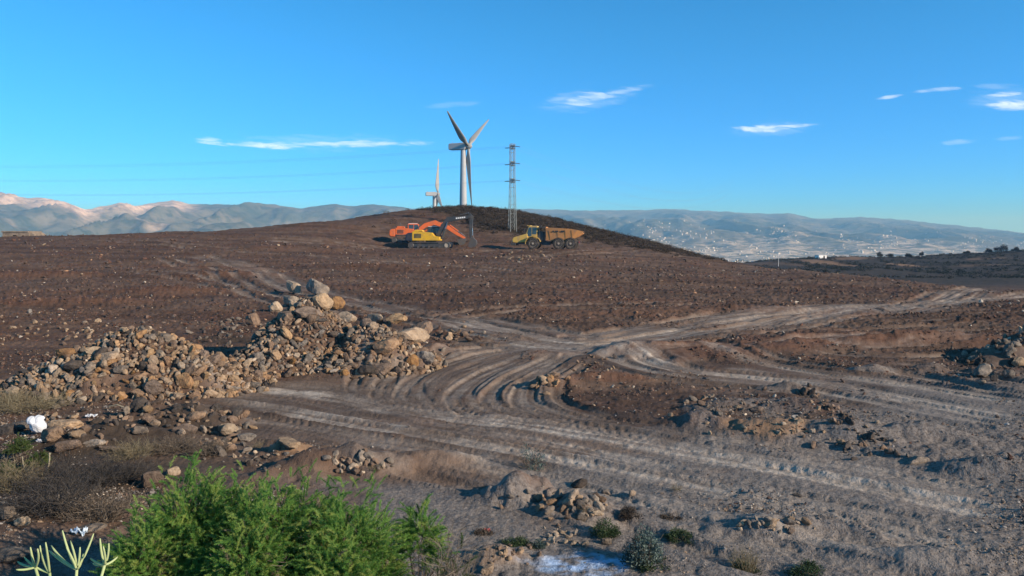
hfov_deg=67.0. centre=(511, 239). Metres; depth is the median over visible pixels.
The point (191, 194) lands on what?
power line
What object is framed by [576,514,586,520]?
rock
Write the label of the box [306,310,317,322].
rock
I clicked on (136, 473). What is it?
dry bush
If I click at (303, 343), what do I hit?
rock
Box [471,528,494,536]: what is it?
shrub
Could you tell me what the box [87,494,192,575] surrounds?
feathery shrub
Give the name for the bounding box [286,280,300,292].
boulder
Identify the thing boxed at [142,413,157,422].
rock
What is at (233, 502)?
feathery shrub
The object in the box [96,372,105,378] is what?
rock
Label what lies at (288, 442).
boulder
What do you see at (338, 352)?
rock
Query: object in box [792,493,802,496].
rock
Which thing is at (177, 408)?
rock
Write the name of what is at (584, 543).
rock
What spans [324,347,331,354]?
rock
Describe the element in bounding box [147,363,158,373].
rock
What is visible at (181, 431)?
rock
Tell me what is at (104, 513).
dry bush
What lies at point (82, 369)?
rock
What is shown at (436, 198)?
wind turbine
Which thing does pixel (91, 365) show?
rock
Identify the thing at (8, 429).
rock
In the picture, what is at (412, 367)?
rock
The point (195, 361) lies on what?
rock
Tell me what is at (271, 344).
rock
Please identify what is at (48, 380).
rock
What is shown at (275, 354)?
rock
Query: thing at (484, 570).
rock
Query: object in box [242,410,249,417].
rock
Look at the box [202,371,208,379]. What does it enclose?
rock
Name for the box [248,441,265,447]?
dry weed
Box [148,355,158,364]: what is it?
rock
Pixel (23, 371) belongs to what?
rock
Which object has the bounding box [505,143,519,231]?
pylon
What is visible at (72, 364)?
boulder
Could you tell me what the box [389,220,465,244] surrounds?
excavator
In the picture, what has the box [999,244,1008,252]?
tree
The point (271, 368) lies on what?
rock
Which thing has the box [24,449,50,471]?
olive bush
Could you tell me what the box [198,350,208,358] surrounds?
rock
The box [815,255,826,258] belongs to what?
white building
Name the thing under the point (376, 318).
boulder
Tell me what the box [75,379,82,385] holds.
rock
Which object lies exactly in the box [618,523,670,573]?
blue grey shrub
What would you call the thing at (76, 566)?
succulent
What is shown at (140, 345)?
rock
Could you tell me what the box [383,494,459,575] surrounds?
feathery shrub
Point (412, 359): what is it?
rock
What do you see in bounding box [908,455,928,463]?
boulder
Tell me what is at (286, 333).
rock
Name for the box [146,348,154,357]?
rock
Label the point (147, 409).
rock
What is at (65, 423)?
boulder
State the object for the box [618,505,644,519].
shrub
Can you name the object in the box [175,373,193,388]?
boulder
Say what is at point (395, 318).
boulder
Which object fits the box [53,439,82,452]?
boulder
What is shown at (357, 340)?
rock
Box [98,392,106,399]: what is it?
rock
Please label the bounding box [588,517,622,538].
shrub
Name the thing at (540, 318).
loose stones
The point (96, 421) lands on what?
rock
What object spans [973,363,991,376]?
boulder
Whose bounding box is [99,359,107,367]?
rock
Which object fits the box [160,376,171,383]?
rock
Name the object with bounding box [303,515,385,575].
feathery shrub
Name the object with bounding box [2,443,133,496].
dry bush
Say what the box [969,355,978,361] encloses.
rock
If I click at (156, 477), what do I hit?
boulder
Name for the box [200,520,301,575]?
feathery shrub
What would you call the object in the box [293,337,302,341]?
rock
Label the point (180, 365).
rock
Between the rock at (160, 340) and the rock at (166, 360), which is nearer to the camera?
the rock at (166, 360)
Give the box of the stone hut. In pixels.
[1,231,44,236]
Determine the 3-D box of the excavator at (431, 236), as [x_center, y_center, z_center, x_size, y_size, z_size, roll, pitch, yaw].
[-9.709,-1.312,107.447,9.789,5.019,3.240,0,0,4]
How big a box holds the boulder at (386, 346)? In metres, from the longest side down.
0.884 x 0.649 x 0.557 m
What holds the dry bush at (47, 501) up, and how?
on the ground
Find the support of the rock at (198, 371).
on the ground
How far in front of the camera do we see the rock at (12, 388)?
21.42 m
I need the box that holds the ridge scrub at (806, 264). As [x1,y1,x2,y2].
[746,249,1023,278]
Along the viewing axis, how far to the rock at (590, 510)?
12.03 m
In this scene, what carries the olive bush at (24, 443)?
on the ground
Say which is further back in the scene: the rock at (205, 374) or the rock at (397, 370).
the rock at (397, 370)
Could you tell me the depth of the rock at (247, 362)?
24.99 m
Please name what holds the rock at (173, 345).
on the ground
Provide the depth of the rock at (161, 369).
22.05 m
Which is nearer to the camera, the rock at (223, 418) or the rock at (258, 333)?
the rock at (223, 418)
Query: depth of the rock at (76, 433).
16.01 m
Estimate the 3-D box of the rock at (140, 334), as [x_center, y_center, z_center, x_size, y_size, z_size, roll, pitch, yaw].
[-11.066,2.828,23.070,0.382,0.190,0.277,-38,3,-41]
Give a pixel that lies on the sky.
(913, 110)
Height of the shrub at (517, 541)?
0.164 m
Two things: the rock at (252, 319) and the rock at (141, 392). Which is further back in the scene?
the rock at (252, 319)
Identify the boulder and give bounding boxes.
[0,506,16,519]
[0,546,36,562]
[13,420,28,430]
[41,426,63,442]
[48,419,83,428]
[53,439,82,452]
[55,348,75,355]
[62,360,83,369]
[69,522,106,534]
[83,346,100,354]
[83,439,105,446]
[99,351,119,360]
[99,446,126,451]
[131,426,148,434]
[141,471,163,486]
[172,423,197,433]
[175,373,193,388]
[185,411,205,421]
[237,433,256,441]
[278,436,300,447]
[283,295,298,304]
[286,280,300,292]
[294,306,322,317]
[306,278,329,294]
[312,293,333,310]
[339,311,356,321]
[367,313,383,322]
[370,363,392,375]
[373,337,399,354]
[386,313,407,323]
[396,327,429,342]
[411,320,432,333]
[416,351,434,363]
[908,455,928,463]
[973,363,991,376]
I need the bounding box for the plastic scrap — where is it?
[85,414,97,417]
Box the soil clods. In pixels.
[0,232,1023,526]
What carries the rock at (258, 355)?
on the ground
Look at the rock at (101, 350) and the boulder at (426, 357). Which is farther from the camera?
the boulder at (426, 357)
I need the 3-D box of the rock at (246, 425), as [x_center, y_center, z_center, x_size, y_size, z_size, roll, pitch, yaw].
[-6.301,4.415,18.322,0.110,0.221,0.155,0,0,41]
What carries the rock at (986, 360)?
on the ground
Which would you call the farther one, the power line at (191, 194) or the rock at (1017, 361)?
the power line at (191, 194)
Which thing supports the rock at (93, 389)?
on the ground
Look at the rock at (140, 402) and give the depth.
18.88 m
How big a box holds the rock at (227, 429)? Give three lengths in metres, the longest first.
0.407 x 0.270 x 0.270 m
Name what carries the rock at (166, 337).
on the ground
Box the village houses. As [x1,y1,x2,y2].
[629,219,1023,261]
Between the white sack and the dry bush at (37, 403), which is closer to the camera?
the white sack
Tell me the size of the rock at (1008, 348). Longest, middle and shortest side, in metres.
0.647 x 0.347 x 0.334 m
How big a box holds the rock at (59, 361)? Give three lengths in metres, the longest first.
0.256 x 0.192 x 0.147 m
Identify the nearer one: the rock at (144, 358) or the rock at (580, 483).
the rock at (580, 483)
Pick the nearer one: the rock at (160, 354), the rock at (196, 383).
the rock at (196, 383)
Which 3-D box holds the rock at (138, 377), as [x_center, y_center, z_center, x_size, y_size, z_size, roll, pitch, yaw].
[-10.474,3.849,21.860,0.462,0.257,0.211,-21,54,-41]
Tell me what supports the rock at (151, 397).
on the ground
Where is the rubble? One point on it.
(364, 454)
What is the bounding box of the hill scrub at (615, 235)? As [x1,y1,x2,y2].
[349,204,740,262]
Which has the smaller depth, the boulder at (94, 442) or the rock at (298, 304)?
the boulder at (94, 442)
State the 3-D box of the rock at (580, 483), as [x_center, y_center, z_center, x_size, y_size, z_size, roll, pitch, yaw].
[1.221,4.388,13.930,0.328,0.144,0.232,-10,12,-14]
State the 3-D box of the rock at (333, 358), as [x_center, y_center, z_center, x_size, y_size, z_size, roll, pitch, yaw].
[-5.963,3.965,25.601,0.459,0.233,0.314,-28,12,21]
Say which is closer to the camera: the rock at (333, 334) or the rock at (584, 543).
the rock at (584, 543)
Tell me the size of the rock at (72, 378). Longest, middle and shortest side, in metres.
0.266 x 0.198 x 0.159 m
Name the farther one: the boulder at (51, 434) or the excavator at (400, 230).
the excavator at (400, 230)
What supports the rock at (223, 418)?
on the ground
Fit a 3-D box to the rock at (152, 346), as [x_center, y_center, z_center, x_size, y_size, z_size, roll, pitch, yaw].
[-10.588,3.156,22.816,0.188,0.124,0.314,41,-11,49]
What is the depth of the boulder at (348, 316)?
39.02 m
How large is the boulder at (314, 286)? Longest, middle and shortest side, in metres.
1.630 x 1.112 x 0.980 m
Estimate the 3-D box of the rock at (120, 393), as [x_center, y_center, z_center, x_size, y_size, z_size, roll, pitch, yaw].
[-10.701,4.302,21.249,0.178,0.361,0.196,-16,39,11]
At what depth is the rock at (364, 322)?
26.75 m
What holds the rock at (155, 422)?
on the ground
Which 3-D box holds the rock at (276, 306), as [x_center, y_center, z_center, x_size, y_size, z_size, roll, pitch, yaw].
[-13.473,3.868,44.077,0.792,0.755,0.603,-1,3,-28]
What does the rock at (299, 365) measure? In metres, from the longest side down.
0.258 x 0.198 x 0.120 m
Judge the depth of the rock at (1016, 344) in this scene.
27.18 m
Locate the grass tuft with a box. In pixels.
[725,542,764,574]
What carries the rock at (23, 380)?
on the ground
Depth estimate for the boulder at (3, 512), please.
11.04 m
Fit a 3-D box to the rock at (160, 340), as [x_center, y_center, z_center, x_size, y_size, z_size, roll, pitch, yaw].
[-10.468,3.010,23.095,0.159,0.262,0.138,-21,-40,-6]
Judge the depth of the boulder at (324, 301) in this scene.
27.55 m
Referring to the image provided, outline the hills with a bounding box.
[0,192,1023,262]
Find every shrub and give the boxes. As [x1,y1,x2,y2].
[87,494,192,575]
[106,449,262,575]
[182,460,272,575]
[184,462,335,575]
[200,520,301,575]
[265,458,363,568]
[268,469,419,575]
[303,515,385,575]
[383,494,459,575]
[394,519,497,575]
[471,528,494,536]
[495,535,535,548]
[532,538,545,549]
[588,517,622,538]
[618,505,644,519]
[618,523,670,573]
[658,513,685,521]
[661,527,693,545]
[782,558,826,575]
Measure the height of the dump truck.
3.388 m
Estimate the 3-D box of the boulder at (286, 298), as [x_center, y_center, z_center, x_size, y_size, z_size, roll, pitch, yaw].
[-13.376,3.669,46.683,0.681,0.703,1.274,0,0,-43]
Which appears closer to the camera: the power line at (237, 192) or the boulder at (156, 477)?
the boulder at (156, 477)
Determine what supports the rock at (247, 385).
on the ground
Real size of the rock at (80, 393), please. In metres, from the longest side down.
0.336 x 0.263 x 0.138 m
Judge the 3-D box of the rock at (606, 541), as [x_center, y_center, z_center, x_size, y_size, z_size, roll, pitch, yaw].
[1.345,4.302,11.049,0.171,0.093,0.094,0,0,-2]
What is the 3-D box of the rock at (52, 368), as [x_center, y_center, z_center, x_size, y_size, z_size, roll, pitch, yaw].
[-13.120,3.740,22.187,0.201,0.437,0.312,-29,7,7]
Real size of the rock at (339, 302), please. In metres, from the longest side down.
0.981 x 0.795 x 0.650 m
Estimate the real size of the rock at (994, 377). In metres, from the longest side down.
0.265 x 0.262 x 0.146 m
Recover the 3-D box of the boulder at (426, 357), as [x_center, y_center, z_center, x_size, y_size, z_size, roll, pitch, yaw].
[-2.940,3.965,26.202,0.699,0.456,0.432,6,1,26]
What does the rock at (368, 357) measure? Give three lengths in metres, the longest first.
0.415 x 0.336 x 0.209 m
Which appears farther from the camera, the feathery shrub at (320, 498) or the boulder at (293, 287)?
the boulder at (293, 287)
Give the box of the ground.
[0,207,1023,575]
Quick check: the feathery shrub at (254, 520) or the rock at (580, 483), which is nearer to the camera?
the feathery shrub at (254, 520)
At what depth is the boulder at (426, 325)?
34.24 m
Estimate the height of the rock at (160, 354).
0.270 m
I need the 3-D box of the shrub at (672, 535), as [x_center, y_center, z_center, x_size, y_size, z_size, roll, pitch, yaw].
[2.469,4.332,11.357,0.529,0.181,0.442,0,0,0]
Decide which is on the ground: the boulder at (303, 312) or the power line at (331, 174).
the boulder at (303, 312)
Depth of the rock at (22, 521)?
10.82 m
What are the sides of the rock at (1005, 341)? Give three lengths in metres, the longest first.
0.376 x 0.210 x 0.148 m
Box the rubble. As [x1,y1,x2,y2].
[0,250,1023,564]
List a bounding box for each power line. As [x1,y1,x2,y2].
[19,180,503,194]
[40,181,500,195]
[82,146,504,165]
[115,148,495,166]
[132,163,504,179]
[146,164,504,180]
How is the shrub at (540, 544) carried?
on the ground
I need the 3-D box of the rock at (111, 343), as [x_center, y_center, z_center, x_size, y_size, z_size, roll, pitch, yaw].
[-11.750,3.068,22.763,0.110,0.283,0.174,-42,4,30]
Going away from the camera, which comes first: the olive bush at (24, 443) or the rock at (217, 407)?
the olive bush at (24, 443)
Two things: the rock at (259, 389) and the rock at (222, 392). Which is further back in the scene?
the rock at (259, 389)
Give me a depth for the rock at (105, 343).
22.80 m
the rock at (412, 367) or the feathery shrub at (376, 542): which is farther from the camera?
the rock at (412, 367)
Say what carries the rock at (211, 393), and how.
on the ground
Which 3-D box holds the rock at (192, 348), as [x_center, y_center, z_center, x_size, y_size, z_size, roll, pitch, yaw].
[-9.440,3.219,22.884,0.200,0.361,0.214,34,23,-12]
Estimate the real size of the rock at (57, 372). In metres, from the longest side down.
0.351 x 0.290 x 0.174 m
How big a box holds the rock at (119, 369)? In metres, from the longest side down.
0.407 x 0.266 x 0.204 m
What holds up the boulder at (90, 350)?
on the ground
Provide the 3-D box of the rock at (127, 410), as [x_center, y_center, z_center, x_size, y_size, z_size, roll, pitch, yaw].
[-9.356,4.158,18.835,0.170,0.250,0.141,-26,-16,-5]
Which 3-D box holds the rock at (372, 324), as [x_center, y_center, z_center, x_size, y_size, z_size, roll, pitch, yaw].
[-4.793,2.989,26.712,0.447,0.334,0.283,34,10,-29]
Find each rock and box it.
[0,423,16,435]
[2,383,9,389]
[6,386,18,396]
[14,516,30,525]
[19,377,26,384]
[21,368,28,374]
[35,382,43,391]
[43,377,52,383]
[48,364,58,373]
[52,368,61,376]
[56,358,63,364]
[63,373,69,380]
[64,389,74,398]
[67,376,74,382]
[67,429,85,437]
[73,345,80,352]
[74,391,82,397]
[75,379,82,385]
[79,366,85,372]
[85,362,97,369]
[90,418,102,423]
[91,384,97,392]
[92,347,108,358]
[94,354,100,359]
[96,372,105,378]
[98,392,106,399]
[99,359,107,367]
[101,340,109,346]
[107,358,116,365]
[108,340,114,347]
[111,362,118,367]
[113,365,128,372]
[117,391,127,397]
[123,406,131,414]
[129,382,137,389]
[129,397,147,411]
[130,389,145,396]
[132,338,138,343]
[133,372,148,380]
[135,329,146,338]
[136,343,143,348]
[138,361,147,370]
[139,337,147,342]
[140,354,147,361]
[141,379,164,394]
[142,376,147,383]
[142,405,152,412]
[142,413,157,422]
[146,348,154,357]
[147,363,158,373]
[148,333,156,339]
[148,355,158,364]
[148,394,155,400]
[148,420,160,426]
[149,343,156,350]
[151,398,162,404]
[155,411,163,418]
[156,351,165,358]
[158,337,163,344]
[159,366,164,372]
[160,333,170,341]
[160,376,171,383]
[162,356,170,365]
[166,391,172,397]
[166,466,180,475]
[169,342,177,348]
[171,406,182,411]
[173,392,186,399]
[177,361,184,368]
[178,428,185,435]
[184,365,195,374]
[188,391,200,399]
[189,344,196,352]
[189,396,198,402]
[190,344,202,349]
[191,366,205,376]
[192,357,198,364]
[192,380,198,388]
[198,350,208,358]
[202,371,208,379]
[204,389,218,397]
[207,354,221,364]
[208,411,215,417]
[209,403,221,410]
[216,361,224,366]
[216,390,225,395]
[220,416,226,421]
[220,423,238,435]
[225,366,233,371]
[229,374,240,382]
[231,406,242,416]
[242,358,252,366]
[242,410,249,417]
[242,421,249,428]
[243,382,249,388]
[245,313,260,324]
[249,382,260,387]
[251,369,262,377]
[253,352,264,359]
[254,331,261,336]
[256,385,263,392]
[267,366,274,372]
[268,301,282,312]
[268,341,273,348]
[270,349,281,360]
[277,311,294,320]
[280,328,291,339]
[283,369,292,377]
[289,299,296,306]
[289,358,295,364]
[290,339,298,348]
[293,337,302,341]
[294,318,301,324]
[295,301,301,307]
[296,362,302,367]
[300,339,307,346]
[302,353,313,364]
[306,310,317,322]
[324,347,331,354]
[327,331,339,337]
[327,354,337,362]
[331,296,345,309]
[332,350,343,355]
[335,359,343,363]
[339,369,349,375]
[343,352,348,361]
[346,327,354,337]
[355,337,360,343]
[357,365,375,375]
[360,318,371,327]
[364,353,372,361]
[367,321,378,328]
[388,372,397,375]
[392,366,401,375]
[406,354,418,365]
[409,364,416,370]
[418,368,426,373]
[480,564,493,574]
[546,498,556,504]
[571,478,586,487]
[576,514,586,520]
[581,540,588,546]
[587,508,593,512]
[593,510,603,515]
[598,496,606,502]
[600,538,611,543]
[629,490,635,495]
[750,406,763,412]
[764,518,776,527]
[787,527,794,534]
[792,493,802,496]
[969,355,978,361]
[974,357,982,365]
[982,358,990,363]
[990,374,997,381]
[1002,338,1010,343]
[1002,342,1013,357]
[1002,369,1014,377]
[1011,341,1021,346]
[1011,357,1023,366]
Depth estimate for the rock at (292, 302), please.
27.36 m
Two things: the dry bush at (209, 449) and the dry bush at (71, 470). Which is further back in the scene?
the dry bush at (209, 449)
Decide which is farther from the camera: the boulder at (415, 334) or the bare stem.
the boulder at (415, 334)
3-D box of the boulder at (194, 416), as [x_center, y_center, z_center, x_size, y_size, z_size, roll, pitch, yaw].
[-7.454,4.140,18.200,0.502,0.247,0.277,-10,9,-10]
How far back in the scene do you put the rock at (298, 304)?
27.25 m
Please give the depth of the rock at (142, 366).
21.97 m
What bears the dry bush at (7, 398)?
on the ground
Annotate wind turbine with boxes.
[425,159,441,206]
[447,111,488,205]
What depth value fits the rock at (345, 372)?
24.82 m
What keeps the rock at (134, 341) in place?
on the ground
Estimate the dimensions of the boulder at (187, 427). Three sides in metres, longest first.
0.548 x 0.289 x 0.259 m
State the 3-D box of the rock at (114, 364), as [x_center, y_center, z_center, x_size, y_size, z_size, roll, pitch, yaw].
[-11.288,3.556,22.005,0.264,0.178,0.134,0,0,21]
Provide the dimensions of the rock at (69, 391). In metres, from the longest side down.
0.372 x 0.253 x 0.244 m
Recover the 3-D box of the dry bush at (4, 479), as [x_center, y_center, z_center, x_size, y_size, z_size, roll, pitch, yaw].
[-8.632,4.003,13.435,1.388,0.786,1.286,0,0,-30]
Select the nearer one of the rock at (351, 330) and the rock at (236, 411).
the rock at (236, 411)
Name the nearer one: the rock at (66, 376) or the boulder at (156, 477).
the boulder at (156, 477)
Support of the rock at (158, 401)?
on the ground
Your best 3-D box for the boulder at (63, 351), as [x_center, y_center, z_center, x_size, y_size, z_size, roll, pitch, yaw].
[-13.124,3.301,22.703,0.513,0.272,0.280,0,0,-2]
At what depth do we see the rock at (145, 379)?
21.68 m
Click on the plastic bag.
(77, 529)
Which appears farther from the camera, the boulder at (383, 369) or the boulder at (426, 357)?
the boulder at (426, 357)
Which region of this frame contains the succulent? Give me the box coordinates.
[16,530,117,575]
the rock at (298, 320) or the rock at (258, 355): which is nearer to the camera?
the rock at (258, 355)
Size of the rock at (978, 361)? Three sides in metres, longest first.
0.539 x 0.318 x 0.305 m
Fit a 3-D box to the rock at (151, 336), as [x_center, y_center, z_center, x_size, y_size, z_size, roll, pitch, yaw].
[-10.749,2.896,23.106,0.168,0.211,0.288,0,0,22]
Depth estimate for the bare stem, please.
13.75 m
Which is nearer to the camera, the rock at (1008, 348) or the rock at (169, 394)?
the rock at (169, 394)
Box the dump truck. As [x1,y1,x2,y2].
[511,225,583,248]
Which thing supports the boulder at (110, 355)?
on the ground
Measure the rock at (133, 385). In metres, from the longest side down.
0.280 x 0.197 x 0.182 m
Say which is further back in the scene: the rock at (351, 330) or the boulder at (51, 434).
the rock at (351, 330)
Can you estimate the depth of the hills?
5465.15 m
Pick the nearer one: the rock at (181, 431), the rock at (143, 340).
the rock at (181, 431)
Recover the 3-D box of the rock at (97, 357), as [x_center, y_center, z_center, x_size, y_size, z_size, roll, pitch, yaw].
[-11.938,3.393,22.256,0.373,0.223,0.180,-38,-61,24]
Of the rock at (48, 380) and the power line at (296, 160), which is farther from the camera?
the power line at (296, 160)
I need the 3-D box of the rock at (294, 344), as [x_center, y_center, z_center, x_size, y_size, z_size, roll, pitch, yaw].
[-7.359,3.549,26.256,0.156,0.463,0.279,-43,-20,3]
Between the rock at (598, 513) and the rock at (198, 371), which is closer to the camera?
the rock at (598, 513)
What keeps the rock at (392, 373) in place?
on the ground
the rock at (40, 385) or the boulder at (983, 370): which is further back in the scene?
the boulder at (983, 370)
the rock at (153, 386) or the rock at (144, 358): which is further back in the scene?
the rock at (144, 358)
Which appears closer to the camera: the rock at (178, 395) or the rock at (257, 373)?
the rock at (178, 395)
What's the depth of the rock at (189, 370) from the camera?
22.00 m
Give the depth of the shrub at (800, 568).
10.16 m
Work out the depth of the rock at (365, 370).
24.90 m
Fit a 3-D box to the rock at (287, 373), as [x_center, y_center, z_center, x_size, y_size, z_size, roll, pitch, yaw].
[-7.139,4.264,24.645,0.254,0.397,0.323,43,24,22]
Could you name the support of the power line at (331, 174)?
attached to the pylon
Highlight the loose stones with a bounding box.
[0,238,1023,573]
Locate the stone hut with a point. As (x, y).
(21, 233)
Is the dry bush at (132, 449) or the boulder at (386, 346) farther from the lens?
the boulder at (386, 346)
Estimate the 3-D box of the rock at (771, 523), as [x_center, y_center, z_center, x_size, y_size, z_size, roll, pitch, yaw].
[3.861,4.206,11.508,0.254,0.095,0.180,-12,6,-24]
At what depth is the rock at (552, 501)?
12.33 m
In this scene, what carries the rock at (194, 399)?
on the ground
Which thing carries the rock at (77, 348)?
on the ground
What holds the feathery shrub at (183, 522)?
on the ground
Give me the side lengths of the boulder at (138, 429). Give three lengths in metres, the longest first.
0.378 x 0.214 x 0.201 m
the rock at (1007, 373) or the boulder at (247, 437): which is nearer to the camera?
the boulder at (247, 437)
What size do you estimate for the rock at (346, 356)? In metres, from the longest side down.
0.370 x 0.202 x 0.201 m
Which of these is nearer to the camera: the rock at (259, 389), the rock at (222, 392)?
the rock at (222, 392)
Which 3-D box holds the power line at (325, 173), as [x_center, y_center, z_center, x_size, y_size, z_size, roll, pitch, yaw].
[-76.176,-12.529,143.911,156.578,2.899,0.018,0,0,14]
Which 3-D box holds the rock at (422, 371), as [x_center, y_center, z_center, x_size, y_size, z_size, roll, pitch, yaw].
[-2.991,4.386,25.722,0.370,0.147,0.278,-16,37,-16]
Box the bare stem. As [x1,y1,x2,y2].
[22,453,49,478]
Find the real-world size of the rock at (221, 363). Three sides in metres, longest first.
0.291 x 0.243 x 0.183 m
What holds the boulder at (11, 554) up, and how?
on the ground
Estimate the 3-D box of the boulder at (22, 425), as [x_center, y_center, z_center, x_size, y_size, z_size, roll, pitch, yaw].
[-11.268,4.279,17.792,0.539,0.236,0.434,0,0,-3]
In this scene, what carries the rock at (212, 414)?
on the ground
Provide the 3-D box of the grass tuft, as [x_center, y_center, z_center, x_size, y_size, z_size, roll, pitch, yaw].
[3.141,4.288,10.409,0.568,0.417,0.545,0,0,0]
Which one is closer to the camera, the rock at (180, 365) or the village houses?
the rock at (180, 365)
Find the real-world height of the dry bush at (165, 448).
0.571 m
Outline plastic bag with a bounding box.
[69,526,87,536]
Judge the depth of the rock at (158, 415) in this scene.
18.32 m
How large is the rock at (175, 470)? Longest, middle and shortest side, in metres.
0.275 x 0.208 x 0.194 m
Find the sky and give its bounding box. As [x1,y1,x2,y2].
[0,0,1023,232]
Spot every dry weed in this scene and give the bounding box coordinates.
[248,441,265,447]
[671,482,683,491]
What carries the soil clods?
on the ground
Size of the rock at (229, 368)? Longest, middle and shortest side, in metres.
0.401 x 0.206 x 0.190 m
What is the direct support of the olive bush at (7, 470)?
on the ground
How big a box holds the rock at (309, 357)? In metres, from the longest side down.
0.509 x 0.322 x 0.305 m
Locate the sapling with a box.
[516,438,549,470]
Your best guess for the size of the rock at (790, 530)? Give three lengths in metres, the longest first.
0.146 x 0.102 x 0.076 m
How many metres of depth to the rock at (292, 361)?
25.27 m
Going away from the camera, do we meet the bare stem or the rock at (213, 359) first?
the bare stem
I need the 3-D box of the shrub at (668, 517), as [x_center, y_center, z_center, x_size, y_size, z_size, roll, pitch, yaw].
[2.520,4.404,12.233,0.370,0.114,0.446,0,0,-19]
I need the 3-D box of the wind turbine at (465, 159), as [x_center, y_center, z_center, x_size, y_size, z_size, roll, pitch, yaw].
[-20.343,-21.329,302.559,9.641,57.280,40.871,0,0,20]
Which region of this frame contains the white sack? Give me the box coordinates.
[26,415,46,432]
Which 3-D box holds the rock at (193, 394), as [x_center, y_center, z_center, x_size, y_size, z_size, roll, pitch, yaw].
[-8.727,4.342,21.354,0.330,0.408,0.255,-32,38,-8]
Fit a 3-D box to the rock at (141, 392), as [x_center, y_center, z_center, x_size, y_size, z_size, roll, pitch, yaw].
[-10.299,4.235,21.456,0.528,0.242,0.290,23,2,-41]
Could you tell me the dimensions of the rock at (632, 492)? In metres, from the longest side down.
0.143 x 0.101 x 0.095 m
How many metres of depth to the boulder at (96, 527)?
10.93 m
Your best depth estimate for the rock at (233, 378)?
22.67 m
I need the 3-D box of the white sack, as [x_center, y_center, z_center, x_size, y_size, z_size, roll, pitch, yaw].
[-10.553,4.099,17.203,0.364,0.445,0.323,-15,13,-17]
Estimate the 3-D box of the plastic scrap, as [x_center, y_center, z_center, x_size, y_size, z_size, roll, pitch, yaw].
[-10.410,4.353,19.162,0.304,0.094,0.177,0,0,0]
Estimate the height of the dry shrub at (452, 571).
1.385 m
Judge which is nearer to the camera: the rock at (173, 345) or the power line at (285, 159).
the rock at (173, 345)
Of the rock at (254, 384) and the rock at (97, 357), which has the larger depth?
the rock at (254, 384)
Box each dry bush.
[0,383,78,415]
[0,385,41,405]
[0,452,56,494]
[0,464,111,522]
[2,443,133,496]
[41,483,149,525]
[79,444,165,487]
[99,435,162,461]
[139,430,208,457]
[181,435,236,458]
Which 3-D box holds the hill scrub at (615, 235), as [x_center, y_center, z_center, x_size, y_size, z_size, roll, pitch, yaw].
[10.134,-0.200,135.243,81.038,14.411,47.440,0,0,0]
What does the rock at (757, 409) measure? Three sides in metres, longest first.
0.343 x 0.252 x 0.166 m
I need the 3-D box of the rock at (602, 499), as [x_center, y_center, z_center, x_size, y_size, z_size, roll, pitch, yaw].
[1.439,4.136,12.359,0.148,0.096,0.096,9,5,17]
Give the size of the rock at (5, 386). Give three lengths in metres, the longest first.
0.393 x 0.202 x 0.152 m
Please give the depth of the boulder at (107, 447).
15.80 m
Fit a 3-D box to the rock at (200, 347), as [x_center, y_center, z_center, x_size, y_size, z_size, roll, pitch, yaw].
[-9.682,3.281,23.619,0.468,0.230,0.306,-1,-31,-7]
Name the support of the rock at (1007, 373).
on the ground
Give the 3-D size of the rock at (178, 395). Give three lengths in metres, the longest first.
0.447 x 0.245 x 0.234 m
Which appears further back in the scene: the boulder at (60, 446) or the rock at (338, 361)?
the rock at (338, 361)
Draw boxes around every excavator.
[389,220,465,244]
[405,212,477,248]
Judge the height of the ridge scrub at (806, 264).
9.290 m
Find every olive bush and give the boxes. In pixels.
[0,460,23,476]
[1,432,36,459]
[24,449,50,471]
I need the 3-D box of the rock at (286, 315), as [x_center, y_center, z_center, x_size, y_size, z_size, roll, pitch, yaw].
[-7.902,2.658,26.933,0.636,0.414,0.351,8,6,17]
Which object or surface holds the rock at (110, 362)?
on the ground
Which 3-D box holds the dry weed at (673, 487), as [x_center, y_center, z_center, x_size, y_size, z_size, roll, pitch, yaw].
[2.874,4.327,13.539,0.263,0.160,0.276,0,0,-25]

